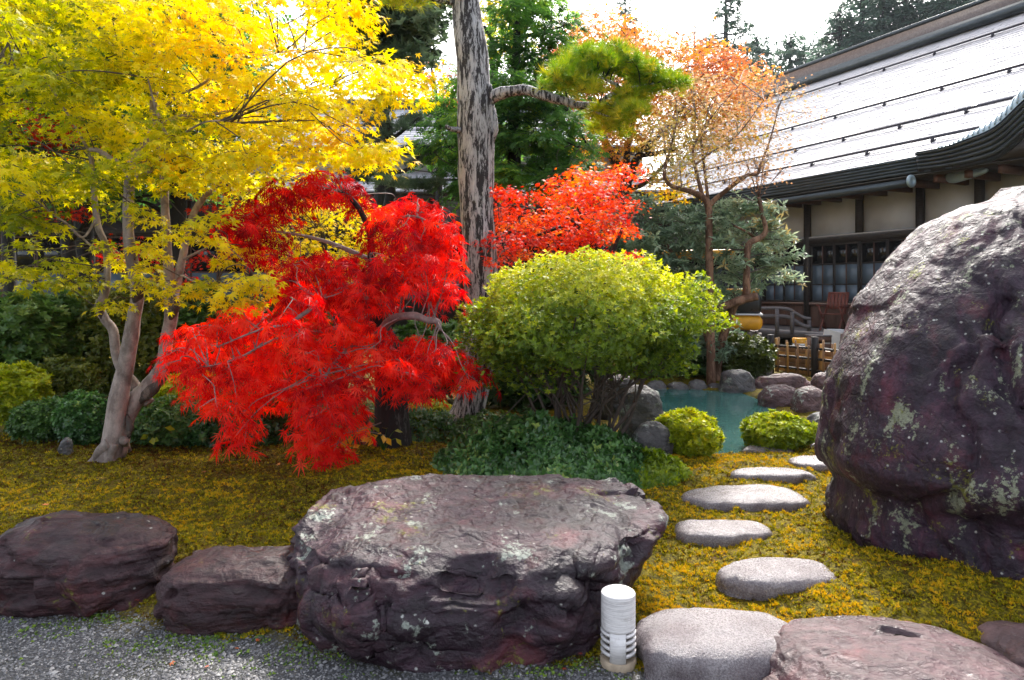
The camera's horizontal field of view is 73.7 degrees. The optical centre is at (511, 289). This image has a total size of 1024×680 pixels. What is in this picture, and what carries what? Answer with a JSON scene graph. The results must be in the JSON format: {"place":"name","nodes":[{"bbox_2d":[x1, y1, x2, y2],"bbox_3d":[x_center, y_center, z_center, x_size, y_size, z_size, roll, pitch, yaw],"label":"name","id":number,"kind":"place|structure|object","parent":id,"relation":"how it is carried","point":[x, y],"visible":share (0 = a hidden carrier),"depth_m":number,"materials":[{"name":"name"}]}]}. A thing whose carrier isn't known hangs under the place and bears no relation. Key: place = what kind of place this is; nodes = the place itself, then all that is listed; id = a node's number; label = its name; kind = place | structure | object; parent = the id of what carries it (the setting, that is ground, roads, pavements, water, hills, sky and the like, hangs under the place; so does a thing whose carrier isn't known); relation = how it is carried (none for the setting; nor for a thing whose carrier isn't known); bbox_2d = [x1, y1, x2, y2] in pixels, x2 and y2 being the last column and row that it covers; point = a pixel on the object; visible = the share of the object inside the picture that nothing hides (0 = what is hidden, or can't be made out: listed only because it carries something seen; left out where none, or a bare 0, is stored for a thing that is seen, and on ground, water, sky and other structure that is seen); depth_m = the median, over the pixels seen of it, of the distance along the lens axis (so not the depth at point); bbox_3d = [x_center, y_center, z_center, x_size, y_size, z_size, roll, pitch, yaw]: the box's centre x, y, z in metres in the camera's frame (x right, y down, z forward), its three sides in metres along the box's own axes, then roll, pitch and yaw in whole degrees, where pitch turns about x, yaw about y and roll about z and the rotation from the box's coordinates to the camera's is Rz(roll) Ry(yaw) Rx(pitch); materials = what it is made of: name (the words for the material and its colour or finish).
{"place":"outdoors","nodes":[
{"label":"outdoors","id":0,"kind":"place"},
{"bbox_2d":[0,603,645,679],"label":"gravel","id":1,"kind":"structure","parent":0,"point":[149,662],"depth_m":2.75,"materials":[{"name":"gravel"}]},
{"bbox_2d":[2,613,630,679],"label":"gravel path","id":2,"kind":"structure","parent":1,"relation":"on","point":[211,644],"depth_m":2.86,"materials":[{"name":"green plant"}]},
{"bbox_2d":[600,584,636,673],"bbox_3d":[0.426,1.355,2.740,0.146,0.296,0.146,0,0,0],"label":"garden lantern","id":3,"kind":"object","parent":1,"relation":"on","point":[618,629],"visible":1,"depth_m":2.69,"materials":[{"name":"ceramic"}]},
{"bbox_2d":[0,337,1023,679],"bbox_3d":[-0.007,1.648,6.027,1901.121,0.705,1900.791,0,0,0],"label":"ground","id":4,"kind":"structure","parent":0,"point":[678,577],"depth_m":3.43,"materials":[{"name":"plant"}]},
{"bbox_2d":[0,360,55,432],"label":"azalea shrub","id":5,"kind":"object","parent":4,"relation":"on","point":[21,382],"visible":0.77,"depth_m":6.57,"materials":[{"name":"green plant"}]},
{"bbox_2d":[3,395,63,443],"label":"azalea shrub","id":6,"kind":"object","parent":4,"relation":"on","point":[28,420],"visible":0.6,"depth_m":6.12,"materials":[{"name":"green plant"}]},
{"bbox_2d":[0,288,72,367],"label":"azalea shrub","id":7,"kind":"object","parent":4,"relation":"on","point":[32,331],"visible":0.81,"depth_m":7.40,"materials":[{"name":"green plant"}]},
{"bbox_2d":[0,4,107,296],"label":"evergreen tree","id":8,"kind":"object","parent":4,"relation":"on","point":[9,286],"visible":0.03,"depth_m":9.43,"materials":[{"name":"green plant"}]},
{"bbox_2d":[57,437,73,454],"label":"pond rock","id":9,"kind":"object","parent":4,"relation":"on","point":[65,446],"visible":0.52,"depth_m":5.53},
{"bbox_2d":[34,353,109,397],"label":"azalea shrub","id":10,"kind":"object","parent":4,"relation":"on","point":[71,374],"visible":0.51,"depth_m":7.05,"materials":[{"name":"green plant"}]},
{"bbox_2d":[50,388,107,444],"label":"azalea shrub","id":11,"kind":"object","parent":4,"relation":"on","point":[78,417],"visible":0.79,"depth_m":5.91,"materials":[{"name":"green plant"}]},
{"bbox_2d":[47,287,117,371],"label":"azalea shrub","id":12,"kind":"object","parent":4,"relation":"on","point":[72,302],"visible":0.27,"depth_m":7.93,"materials":[{"name":"green plant"}]},
{"bbox_2d":[0,510,177,618],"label":"reddish edging rock","id":13,"kind":"object","parent":4,"relation":"on","point":[78,564],"visible":0.84,"depth_m":3.17,"materials":[{"name":"stone"}]},
{"bbox_2d":[0,0,186,290],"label":"evergreen tree","id":14,"kind":"object","parent":4,"relation":"on","point":[90,257],"visible":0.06,"depth_m":8.57,"materials":[{"name":"green plant"}]},
{"bbox_2d":[62,277,175,397],"bbox_3d":[-4.737,0.615,8.310,1.409,1.579,1.237,0,0,0],"label":"clipped shrub","id":15,"kind":"object","parent":4,"relation":"on","point":[99,343],"visible":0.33,"depth_m":7.95,"materials":[{"name":"green plant"}]},
{"bbox_2d":[4,98,267,288],"bbox_3d":[-5.000,-0.651,8.611,4.198,3.848,1.882,0,0,0],"label":"maple tree","id":16,"kind":"object","parent":4,"relation":"on","point":[68,241],"visible":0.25,"depth_m":8.43,"materials":[{"name":"red plant"}]},
{"bbox_2d":[17,0,300,334],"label":"evergreen tree","id":17,"kind":"object","parent":4,"relation":"on","point":[180,205],"visible":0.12,"depth_m":8.50,"materials":[{"name":"green plant"}]},
{"bbox_2d":[130,394,210,447],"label":"azalea shrub","id":18,"kind":"object","parent":4,"relation":"on","point":[154,419],"visible":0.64,"depth_m":5.93,"materials":[{"name":"green plant"}]},
{"bbox_2d":[152,370,225,401],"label":"azalea shrub","id":19,"kind":"object","parent":4,"relation":"on","point":[166,386],"visible":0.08,"depth_m":6.45,"materials":[{"name":"green plant"}]},
{"bbox_2d":[142,278,237,374],"bbox_3d":[-3.949,0.645,8.598,1.356,1.596,1.155,0,0,0],"label":"azalea shrub","id":20,"kind":"object","parent":4,"relation":"on","point":[191,318],"visible":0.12,"depth_m":8.32,"materials":[{"name":"green plant"}]},
{"bbox_2d":[172,388,255,448],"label":"azalea shrub","id":21,"kind":"object","parent":4,"relation":"on","point":[200,432],"visible":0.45,"depth_m":5.97,"materials":[{"name":"green plant"}]},
{"bbox_2d":[153,545,297,635],"bbox_3d":[-1.244,1.425,3.162,0.749,0.408,0.446,0,0,0],"label":"reddish edging rock","id":22,"kind":"object","parent":4,"relation":"on","point":[239,589],"visible":0.59,"depth_m":2.98,"materials":[{"name":"stone"}]},
{"bbox_2d":[0,0,451,462],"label":"maple tree","id":23,"kind":"object","parent":4,"relation":"on","point":[124,405],"visible":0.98,"depth_m":5.25,"materials":[{"name":"yellow plant"}]},
{"bbox_2d":[221,376,319,444],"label":"azalea shrub","id":24,"kind":"object","parent":4,"relation":"on","point":[269,421],"visible":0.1,"depth_m":6.14,"materials":[{"name":"green plant"}]},
{"bbox_2d":[195,281,356,404],"bbox_3d":[-2.876,0.646,8.404,1.962,1.570,1.710,0,0,27],"label":"azalea shrub","id":25,"kind":"object","parent":4,"relation":"on","point":[271,308],"visible":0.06,"depth_m":8.02,"materials":[{"name":"green plant"}]},
{"bbox_2d":[60,401,525,446],"bbox_3d":[-1.896,1.240,6.595,5.255,0.423,0.981,0,0,0],"label":"ground cover","id":26,"kind":"object","parent":4,"relation":"on","point":[453,429],"visible":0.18,"depth_m":6.39,"materials":[{"name":"green plant"}]},
{"bbox_2d":[214,186,410,385],"bbox_3d":[-2.234,0.088,7.577,2.378,2.649,1.807,0,0,0],"label":"maple tree","id":27,"kind":"object","parent":4,"relation":"on","point":[318,230],"visible":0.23,"depth_m":7.50,"materials":[{"name":"yellow plant"}]},
{"bbox_2d":[147,169,501,475],"bbox_3d":[-1.509,0.256,5.356,2.868,2.535,2.314,0,0,0],"label":"maple tree","id":28,"kind":"object","parent":4,"relation":"on","point":[393,388],"visible":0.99,"depth_m":5.29,"materials":[{"name":"red plant"}]},
{"bbox_2d":[0,99,677,335],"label":"garden residence","id":29,"kind":"structure","parent":4,"relation":"on","point":[23,258],"depth_m":20.43,"materials":[{"name":"brown wood"}]},
{"bbox_2d":[15,236,35,289],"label":"window","id":30,"kind":"structure","parent":29,"relation":"in","point":[22,258],"depth_m":20.44,"materials":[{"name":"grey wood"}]},
{"bbox_2d":[37,236,61,294],"bbox_3d":[-13.810,-0.650,20.440,0.820,1.900,0.040,0,0,0],"label":"window","id":31,"kind":"structure","parent":29,"relation":"in","point":[45,244],"depth_m":20.44,"materials":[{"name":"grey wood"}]},
{"bbox_2d":[97,236,122,294],"bbox_3d":[-11.990,-0.650,20.440,0.820,1.900,0.040,0,0,0],"label":"window","id":32,"kind":"structure","parent":29,"relation":"in","point":[114,276],"depth_m":20.44,"materials":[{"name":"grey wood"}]},
{"bbox_2d":[129,236,157,294],"bbox_3d":[-11.030,-0.650,20.440,0.820,1.900,0.040,0,0,0],"label":"window","id":33,"kind":"structure","parent":29,"relation":"in","point":[145,237],"depth_m":20.44,"materials":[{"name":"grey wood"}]},
{"bbox_2d":[190,236,217,296],"bbox_3d":[-9.210,-0.650,20.440,0.820,1.900,0.040,0,0,0],"label":"window","id":34,"kind":"structure","parent":29,"relation":"in","point":[198,272],"depth_m":20.44,"materials":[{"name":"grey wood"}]},
{"bbox_2d":[219,236,244,297],"bbox_3d":[-8.350,-0.650,20.440,0.820,1.900,0.040,0,0,0],"label":"window","id":35,"kind":"structure","parent":29,"relation":"in","point":[227,272],"depth_m":20.44,"materials":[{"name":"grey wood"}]},
{"bbox_2d":[523,236,549,299],"bbox_3d":[0.750,-0.650,20.440,0.820,1.900,0.040,0,0,0],"label":"window","id":36,"kind":"structure","parent":29,"relation":"in","point":[535,251],"depth_m":20.44,"materials":[{"name":"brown wood"}]},
{"bbox_2d":[298,0,452,360],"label":"evergreen tree","id":37,"kind":"object","parent":4,"relation":"on","point":[412,30],"visible":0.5,"depth_m":11.44,"materials":[{"name":"green plant"}]},
{"bbox_2d":[359,426,401,449],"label":"yellowing plant","id":38,"kind":"object","parent":4,"relation":"on","point":[383,440],"visible":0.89,"depth_m":5.78,"materials":[{"name":"orange plant"}]},
{"bbox_2d":[336,99,451,306],"bbox_3d":[-1.850,-0.723,10.209,1.972,4.552,1.585,0,0,0],"label":"pine tree","id":39,"kind":"object","parent":4,"relation":"on","point":[405,122],"visible":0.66,"depth_m":10.25,"materials":[{"name":"green plant"}]},
{"bbox_2d":[393,319,463,400],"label":"azalea shrub","id":40,"kind":"object","parent":4,"relation":"on","point":[409,329],"visible":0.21,"depth_m":8.40,"materials":[{"name":"green plant"}]},
{"bbox_2d":[403,61,456,322],"bbox_3d":[-1.680,-2.272,16.206,1.961,7.232,1.293,0,0,32],"label":"maple tree","id":41,"kind":"object","parent":4,"relation":"on","point":[440,204],"visible":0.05,"depth_m":15.94,"materials":[{"name":"green plant"}]},
{"bbox_2d":[409,398,452,427],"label":"azalea shrub","id":42,"kind":"object","parent":4,"relation":"on","point":[436,405],"visible":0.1,"depth_m":6.91,"materials":[{"name":"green plant"}]},
{"bbox_2d":[287,473,668,674],"bbox_3d":[-0.165,1.339,3.305,1.830,0.672,1.357,0,0,0],"label":"flat topped rock","id":43,"kind":"object","parent":4,"relation":"on","point":[431,572],"visible":0.96,"depth_m":2.82,"materials":[{"name":"stone"}]},
{"bbox_2d":[406,0,611,313],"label":"fir tree","id":44,"kind":"object","parent":4,"relation":"on","point":[516,140],"visible":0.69,"depth_m":10.45,"materials":[{"name":"green plant"}]},
{"bbox_2d":[479,0,538,293],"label":"maple tree","id":45,"kind":"object","parent":4,"relation":"on","point":[484,17],"visible":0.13,"depth_m":14.92,"materials":[{"name":"green plant"}]},
{"bbox_2d":[0,430,1023,672],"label":"moss","id":46,"kind":"object","parent":4,"relation":"on","point":[684,568],"visible":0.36,"depth_m":4.28,"materials":[{"name":"plant"}]},
{"bbox_2d":[373,0,696,432],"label":"pine tree","id":47,"kind":"object","parent":4,"relation":"on","point":[577,72],"visible":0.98,"depth_m":6.57,"materials":[{"name":"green plant"}]},
{"bbox_2d":[486,320,594,410],"bbox_3d":[0.274,0.870,8.234,1.505,1.195,1.296,0,0,-16],"label":"azalea shrub","id":48,"kind":"object","parent":4,"relation":"on","point":[511,398],"visible":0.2,"depth_m":7.81,"materials":[{"name":"green plant"}]},
{"bbox_2d":[429,406,654,487],"bbox_3d":[0.311,1.187,5.460,1.920,0.524,1.643,0,0,0],"label":"ground cover","id":49,"kind":"object","parent":4,"relation":"on","point":[546,442],"visible":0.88,"depth_m":5.12,"materials":[{"name":"green plant"}]},
{"bbox_2d":[473,162,650,420],"bbox_3d":[0.548,0.031,7.255,2.113,2.859,2.134,0,0,0],"label":"maple tree","id":50,"kind":"object","parent":4,"relation":"on","point":[585,231],"visible":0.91,"depth_m":7.15,"materials":[{"name":"red plant"}]},
{"bbox_2d":[453,245,740,438],"bbox_3d":[0.710,0.532,5.673,2.428,1.835,2.046,0,0,0],"label":"clipped azalea","id":51,"kind":"object","parent":4,"relation":"on","point":[509,333],"visible":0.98,"depth_m":5.28,"materials":[{"name":"green plant"}]},
{"bbox_2d":[603,374,634,415],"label":"pond rock","id":52,"kind":"object","parent":4,"relation":"on","point":[615,405],"visible":0.23,"depth_m":6.74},
{"bbox_2d":[611,0,651,56],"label":"conifer tree","id":53,"kind":"object","parent":4,"relation":"on","point":[624,4],"visible":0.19,"depth_m":99.64,"materials":[{"name":"green plant"}]},
{"bbox_2d":[575,245,687,372],"bbox_3d":[1.799,0.351,10.805,1.990,2.187,1.648,0,0,31],"label":"azalea shrub","id":54,"kind":"object","parent":4,"relation":"on","point":[654,253],"visible":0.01,"depth_m":10.58,"materials":[{"name":"green plant"}]},
{"bbox_2d":[618,385,662,438],"bbox_3d":[1.202,1.205,6.341,0.436,0.635,0.342,0,0,0],"label":"pond rock","id":55,"kind":"object","parent":4,"relation":"on","point":[649,406],"visible":0.52,"depth_m":6.22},
{"bbox_2d":[632,421,673,454],"bbox_3d":[1.159,1.330,5.662,0.340,0.474,0.259,0,0,0],"label":"pond rock","id":56,"kind":"object","parent":4,"relation":"on","point":[655,434],"visible":0.54,"depth_m":5.58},
{"bbox_2d":[527,0,783,252],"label":"maple tree","id":57,"kind":"object","parent":4,"relation":"on","point":[697,57],"visible":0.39,"depth_m":13.09,"materials":[{"name":"orange plant"}]},
{"bbox_2d":[647,380,666,389],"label":"pond rock","id":58,"kind":"object","parent":4,"relation":"on","point":[657,385],"visible":0.35,"depth_m":9.93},
{"bbox_2d":[623,445,693,488],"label":"ground cover","id":59,"kind":"object","parent":4,"relation":"on","point":[670,470],"visible":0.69,"depth_m":5.01,"materials":[{"name":"green plant"}]},
{"bbox_2d":[571,249,763,362],"bbox_3d":[2.940,0.368,13.808,4.036,2.256,1.580,0,0,18],"label":"mini excavator","id":60,"kind":"object","parent":4,"relation":"on","point":[749,317],"visible":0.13,"depth_m":12.74,"materials":[{"name":"yellow metal"}]},
{"bbox_2d":[631,325,718,378],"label":"azalea shrub","id":61,"kind":"object","parent":4,"relation":"on","point":[700,361],"visible":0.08,"depth_m":10.61,"materials":[{"name":"green plant"}]},
{"bbox_2d":[652,406,726,457],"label":"clipped shrub","id":62,"kind":"object","parent":4,"relation":"on","point":[695,432],"visible":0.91,"depth_m":5.58,"materials":[{"name":"green plant"}]},
{"bbox_2d":[687,379,707,389],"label":"pond rock","id":63,"kind":"object","parent":4,"relation":"on","point":[696,384],"visible":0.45,"depth_m":9.92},
{"bbox_2d":[595,189,810,380],"bbox_3d":[2.974,-0.049,10.514,3.473,3.060,1.892,0,0,0],"label":"pine tree","id":64,"kind":"object","parent":4,"relation":"on","point":[658,236],"visible":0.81,"depth_m":10.32,"materials":[{"name":"green plant"}]},
{"bbox_2d":[724,137,798,196],"bbox_3d":[3.667,-1.850,10.036,1.059,1.035,0.365,0,0,17],"label":"shoot cluster","id":65,"kind":"object","parent":64,"relation":"attached to","point":[759,193],"visible":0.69,"depth_m":10.08,"materials":[{"name":"red plant"}]},
{"bbox_2d":[635,607,787,679],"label":"stepping stone","id":66,"kind":"object","parent":4,"relation":"on","point":[696,643],"visible":0.82,"depth_m":2.61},
{"bbox_2d":[674,520,772,547],"bbox_3d":[1.222,1.457,3.952,0.555,0.211,0.303,0,0,0],"label":"stepping stone","id":67,"kind":"object","parent":4,"relation":"on","point":[717,533],"visible":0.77,"depth_m":3.87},
{"bbox_2d":[684,0,766,114],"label":"conifer tree","id":68,"kind":"object","parent":4,"relation":"on","point":[732,24],"visible":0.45,"depth_m":103.58,"materials":[{"name":"green plant"}]},
{"bbox_2d":[634,61,827,384],"bbox_3d":[3.126,-1.042,10.034,3.053,5.094,2.617,0,0,0],"label":"maple tree","id":69,"kind":"object","parent":4,"relation":"on","point":[709,265],"visible":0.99,"depth_m":10.00,"materials":[{"name":"orange plant"}]},
{"bbox_2d":[718,369,755,392],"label":"pond rock","id":70,"kind":"object","parent":4,"relation":"on","point":[737,381],"visible":0.64,"depth_m":9.62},
{"bbox_2d":[707,33,780,123],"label":"conifer tree","id":71,"kind":"object","parent":4,"relation":"on","point":[756,49],"visible":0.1,"depth_m":108.69,"materials":[{"name":"green plant"}]},
{"bbox_2d":[681,484,810,512],"bbox_3d":[1.532,1.431,4.542,0.824,0.216,0.432,0,0,0],"label":"stepping stone","id":72,"kind":"object","parent":4,"relation":"on","point":[752,497],"visible":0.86,"depth_m":4.41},
{"bbox_2d":[722,332,779,378],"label":"clipped shrub","id":73,"kind":"object","parent":4,"relation":"on","point":[758,354],"visible":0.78,"depth_m":10.32,"materials":[{"name":"green plant"}]},
{"bbox_2d":[742,445,794,453],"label":"stepping stone","id":74,"kind":"object","parent":4,"relation":"on","point":[751,449],"visible":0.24,"depth_m":5.91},
{"bbox_2d":[730,467,816,484],"bbox_3d":[1.903,1.414,5.007,0.610,0.203,0.261,0,0,0],"label":"stepping stone","id":75,"kind":"object","parent":4,"relation":"on","point":[789,475],"visible":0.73,"depth_m":4.92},
{"bbox_2d":[715,557,836,600],"bbox_3d":[1.272,1.427,3.277,0.589,0.220,0.311,0,0,0],"label":"stepping stone","id":76,"kind":"object","parent":4,"relation":"on","point":[761,578],"visible":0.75,"depth_m":3.19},
{"bbox_2d":[757,384,795,407],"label":"pond rock","id":77,"kind":"object","parent":4,"relation":"on","point":[775,395],"visible":0.45,"depth_m":8.43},
{"bbox_2d":[739,408,817,450],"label":"clipped shrub","id":78,"kind":"object","parent":4,"relation":"on","point":[784,430],"visible":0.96,"depth_m":5.99,"materials":[{"name":"green plant"}]},
{"bbox_2d":[755,373,810,388],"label":"pond rock","id":79,"kind":"object","parent":4,"relation":"on","point":[792,380],"visible":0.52,"depth_m":9.80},
{"bbox_2d":[763,30,821,73],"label":"conifer tree","id":80,"kind":"object","parent":4,"relation":"on","point":[790,51],"visible":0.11,"depth_m":113.92,"materials":[{"name":"green plant"}]},
{"bbox_2d":[768,334,837,377],"bbox_3d":[4.663,1.159,10.502,0.124,0.864,2.029,0,0,-20],"label":"bamboo fence","id":81,"kind":"object","parent":4,"relation":"on","point":[817,359],"visible":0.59,"depth_m":10.59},
{"bbox_2d":[779,347,830,374],"bbox_3d":[4.979,1.163,10.840,0.370,0.415,1.700,0,0,-20],"label":"timber stack","id":82,"kind":"object","parent":4,"relation":"on","point":[792,360],"visible":0.12,"depth_m":11.12,"materials":[{"name":"brown wood"}]},
{"bbox_2d":[790,386,821,412],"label":"pond rock","id":83,"kind":"object","parent":4,"relation":"on","point":[805,399],"visible":0.4,"depth_m":7.96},
{"bbox_2d":[788,455,829,471],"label":"stepping stone","id":84,"kind":"object","parent":4,"relation":"on","point":[812,461],"visible":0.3,"depth_m":5.20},
{"bbox_2d":[810,372,825,389],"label":"pond rock","id":85,"kind":"object","parent":4,"relation":"on","point":[817,380],"visible":0.27,"depth_m":9.08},
{"bbox_2d":[805,334,831,347],"bbox_3d":[6.234,1.210,13.900,0.420,0.580,0.320,0,0,0],"label":"wooden crate","id":86,"kind":"object","parent":4,"relation":"on","point":[826,338],"visible":0.38,"depth_m":13.75,"materials":[{"name":"brown wood"}]},
{"bbox_2d":[823,329,842,348],"bbox_3d":[6.625,1.190,13.754,0.870,0.787,0.218,0,0,0],"label":"leaning board","id":87,"kind":"object","parent":4,"relation":"on","point":[836,337],"visible":0.23,"depth_m":13.81,"materials":[{"name":"grey wood"}]},
{"bbox_2d":[652,0,1023,342],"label":"temple hall","id":88,"kind":"structure","parent":4,"relation":"on","point":[922,122],"depth_m":17.37,"materials":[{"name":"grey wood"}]},
{"bbox_2d":[765,248,783,301],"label":"window","id":89,"kind":"structure","parent":88,"relation":"in","point":[774,293],"depth_m":19.32,"materials":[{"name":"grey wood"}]},
{"bbox_2d":[758,307,811,333],"bbox_3d":[6.144,0.727,16.107,1.739,0.646,0.588,0,0,17],"label":"curved handrail","id":90,"kind":"object","parent":88,"relation":"attached to","point":[792,319],"visible":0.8,"depth_m":16.07,"materials":[{"name":"grey wood"}]},
{"bbox_2d":[784,245,803,301],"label":"window","id":91,"kind":"structure","parent":88,"relation":"in","point":[793,292],"depth_m":18.62,"materials":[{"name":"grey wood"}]},
{"bbox_2d":[811,243,832,302],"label":"window","id":92,"kind":"structure","parent":88,"relation":"in","point":[821,254],"depth_m":17.89,"materials":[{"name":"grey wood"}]},
{"bbox_2d":[816,292,848,330],"bbox_3d":[7.858,0.536,16.679,0.578,0.952,0.717,0,0,45],"label":"folding chair","id":93,"kind":"object","parent":88,"relation":"on","point":[828,305],"visible":0.91,"depth_m":16.79,"materials":[{"name":"brown wood"}]},
{"bbox_2d":[833,241,859,302],"bbox_3d":[8.415,-0.427,17.175,0.040,1.541,0.742,0,0,-25],"label":"window","id":94,"kind":"structure","parent":88,"relation":"in","point":[846,255],"depth_m":17.14,"materials":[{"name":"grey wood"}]},
{"bbox_2d":[860,239,886,290],"bbox_3d":[8.763,-0.427,16.518,0.040,1.541,0.742,0,0,-25],"label":"window","id":95,"kind":"structure","parent":88,"relation":"in","point":[873,253],"depth_m":16.60,"materials":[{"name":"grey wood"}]},
{"bbox_2d":[887,238,905,257],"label":"window","id":96,"kind":"structure","parent":88,"relation":"in","point":[892,244],"depth_m":16.04,"materials":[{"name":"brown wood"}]},
{"bbox_2d":[804,5,881,62],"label":"conifer tree","id":97,"kind":"object","parent":4,"relation":"on","point":[838,39],"visible":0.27,"depth_m":91.58,"materials":[{"name":"green plant"}]},
{"bbox_2d":[821,0,905,52],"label":"conifer tree","id":98,"kind":"object","parent":4,"relation":"on","point":[862,13],"visible":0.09,"depth_m":95.31,"materials":[{"name":"green plant"}]},
{"bbox_2d":[845,0,911,47],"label":"conifer tree","id":99,"kind":"object","parent":4,"relation":"on","point":[887,9],"visible":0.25,"depth_m":89.07,"materials":[{"name":"green plant"}]},
{"bbox_2d":[768,615,1023,679],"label":"wet flat rock","id":100,"kind":"object","parent":4,"relation":"on","point":[850,647],"visible":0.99,"depth_m":2.46,"materials":[{"name":"grey stone"}]},
{"bbox_2d":[867,0,938,38],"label":"conifer tree","id":101,"kind":"object","parent":4,"relation":"on","point":[909,8],"visible":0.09,"depth_m":88.12,"materials":[{"name":"green plant"}]},
{"bbox_2d":[814,186,1023,580],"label":"standing boulder","id":102,"kind":"object","parent":4,"relation":"on","point":[919,446],"visible":0.92,"depth_m":3.48,"materials":[{"name":"stone"}]},
{"bbox_2d":[893,0,970,25],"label":"conifer tree","id":103,"kind":"object","parent":4,"relation":"on","point":[928,11],"visible":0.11,"depth_m":86.70,"materials":[{"name":"green plant"}]},
{"bbox_2d":[977,620,1023,667],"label":"round stone","id":104,"kind":"object","parent":4,"relation":"on","point":[1005,638],"visible":0.56,"depth_m":2.67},
{"bbox_2d":[162,0,935,172],"label":"sky","id":105,"kind":"structure","parent":0,"point":[775,18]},
{"bbox_2d":[656,389,779,454],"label":"pond water","id":106,"kind":"structure","parent":0,"point":[729,411],"depth_m":8.47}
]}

